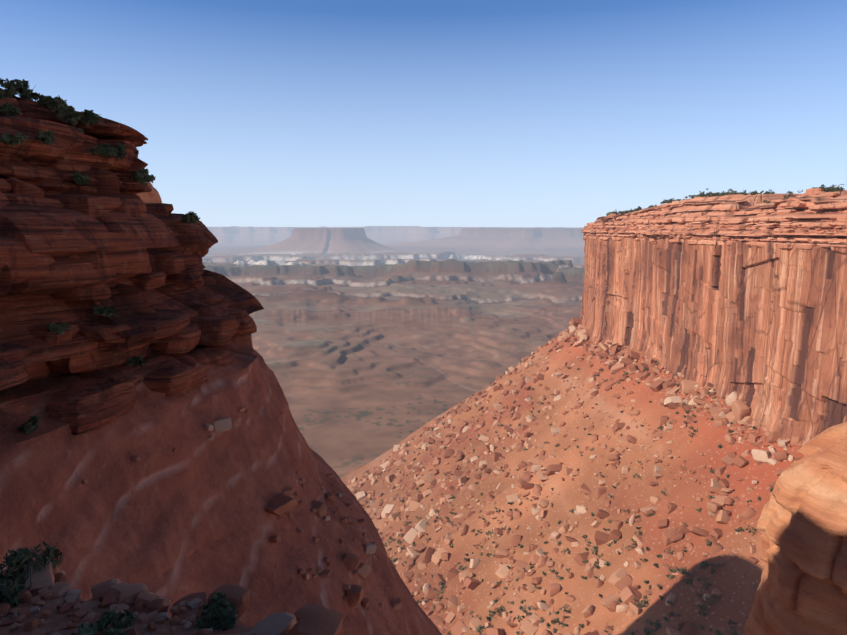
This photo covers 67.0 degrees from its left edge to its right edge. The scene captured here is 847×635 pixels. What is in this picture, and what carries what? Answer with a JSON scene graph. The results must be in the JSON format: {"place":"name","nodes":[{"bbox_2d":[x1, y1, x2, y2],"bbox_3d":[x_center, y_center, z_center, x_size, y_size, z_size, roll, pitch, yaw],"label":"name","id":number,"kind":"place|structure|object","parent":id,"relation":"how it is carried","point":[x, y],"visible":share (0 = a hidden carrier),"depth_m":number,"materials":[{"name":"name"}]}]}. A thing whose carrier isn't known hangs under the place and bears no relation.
{"place":"outdoors","nodes":[
{"label":"outdoors","id":0,"kind":"place"},
{"bbox_2d":[0,593,254,634],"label":"ledge ground","id":1,"kind":"structure","parent":0,"point":[55,621],"depth_m":5.60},
{"bbox_2d":[0,587,192,634],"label":"rocks","id":2,"kind":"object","parent":1,"relation":"on","point":[32,625],"depth_m":5.67,"materials":[{"name":"brown stone"}]},
{"bbox_2d":[0,542,238,634],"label":"shrubs","id":3,"kind":"object","parent":1,"relation":"on","point":[219,611],"depth_m":5.88,"materials":[{"name":"green plant"}]},
{"bbox_2d":[0,561,343,634],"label":"ledge rubble","id":4,"kind":"object","parent":1,"relation":"on","point":[310,619],"visible":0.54,"depth_m":5.98,"materials":[{"name":"brown stone"}]},
{"bbox_2d":[0,96,441,634],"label":"cliff","id":5,"kind":"structure","parent":0,"point":[162,519],"depth_m":17.52,"materials":[{"name":"brown stone"}]},
{"bbox_2d":[0,78,199,433],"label":"shrubs","id":6,"kind":"object","parent":5,"relation":"on","point":[118,150],"depth_m":19.50,"materials":[{"name":"green plant"}]},
{"bbox_2d":[0,88,256,434],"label":"cliff blocks","id":7,"kind":"structure","parent":5,"relation":"on","point":[96,404],"depth_m":17.39,"materials":[{"name":"brown stone"}]},
{"bbox_2d":[0,98,119,197],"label":"rock ledges","id":8,"kind":"object","parent":7,"relation":"on","point":[18,186],"visible":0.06,"depth_m":16.67,"materials":[{"name":"brown stone"}]},
{"bbox_2d":[82,408,401,610],"bbox_3d":[-4.653,7.472,18.821,4.228,8.667,14.966,3,8,20],"label":"slab debris","id":9,"kind":"object","parent":5,"relation":"on","point":[279,505],"visible":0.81,"depth_m":21.01,"materials":[{"name":"brown stone"}]},
{"bbox_2d":[0,0,846,226],"label":"sky","id":10,"kind":"structure","parent":0,"point":[252,113],"materials":[{"name":"blue"}]},
{"bbox_2d":[202,226,804,634],"bbox_3d":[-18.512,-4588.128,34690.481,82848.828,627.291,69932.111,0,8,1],"label":"desert terrain","id":11,"kind":"structure","parent":0,"point":[372,345],"depth_m":711.37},
{"bbox_2d":[136,182,161,202],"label":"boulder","id":12,"kind":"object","parent":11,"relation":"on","point":[153,196],"depth_m":170.54,"materials":[{"name":"brown stone"}]},
{"bbox_2d":[354,326,772,634],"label":"shrubs","id":13,"kind":"object","parent":11,"relation":"on","point":[656,623],"visible":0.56,"depth_m":322.53,"materials":[{"name":"green plant"}]},
{"bbox_2d":[347,318,799,634],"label":"talus boulders","id":14,"kind":"object","parent":11,"relation":"on","point":[627,595],"visible":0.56,"depth_m":384.46,"materials":[{"name":"brown stone"}]},
{"bbox_2d":[628,365,637,371],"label":"talus block","id":15,"kind":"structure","parent":14,"relation":"on","point":[632,368],"depth_m":445.92,"materials":[{"name":"stone"}]},
{"bbox_2d":[677,525,689,534],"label":"talus block","id":16,"kind":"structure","parent":14,"relation":"on","point":[683,529],"depth_m":285.05,"materials":[{"name":"orange stone"}]},
{"bbox_2d":[716,509,730,516],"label":"talus block","id":17,"kind":"object","parent":14,"relation":"on","point":[728,513],"depth_m":277.59,"materials":[{"name":"brown stone"}]},
{"bbox_2d":[732,400,750,420],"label":"talus block","id":18,"kind":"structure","parent":14,"relation":"on","point":[741,410],"depth_m":323.82,"materials":[{"name":"brown stone"}]},
{"bbox_2d":[751,449,770,462],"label":"talus block","id":19,"kind":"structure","parent":14,"relation":"on","point":[761,455],"depth_m":289.09,"materials":[{"name":"beige stone"}]},
{"bbox_2d":[346,321,801,634],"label":"scattered rocks","id":20,"kind":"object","parent":11,"relation":"on","point":[621,579],"depth_m":379.28,"materials":[{"name":"brown stone"}]},
{"bbox_2d":[707,502,721,512],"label":"talus block","id":21,"kind":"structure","parent":11,"relation":"on","point":[714,507],"depth_m":282.64,"materials":[{"name":"stone"}]},
{"bbox_2d":[733,456,748,466],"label":"talus block","id":22,"kind":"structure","parent":11,"relation":"on","point":[739,461],"depth_m":296.41,"materials":[{"name":"stone"}]},
{"bbox_2d":[743,421,846,634],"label":"dome rock","id":23,"kind":"object","parent":11,"relation":"on","point":[802,524],"visible":1,"depth_m":36.84,"materials":[{"name":"orange stone"}]},
{"bbox_2d":[579,190,846,445],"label":"mesa cliff","id":24,"kind":"structure","parent":0,"point":[761,332],"depth_m":339.05,"materials":[{"name":"brown stone"}]},
{"bbox_2d":[581,188,846,250],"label":"rock ledges","id":25,"kind":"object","parent":24,"relation":"on","point":[815,209],"depth_m":332.41,"materials":[{"name":"brown stone"}]},
{"bbox_2d":[606,184,844,214],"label":"shrubs","id":26,"kind":"object","parent":24,"relation":"on","point":[826,189],"visible":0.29,"depth_m":386.91,"materials":[{"name":"green plant"}]}
]}

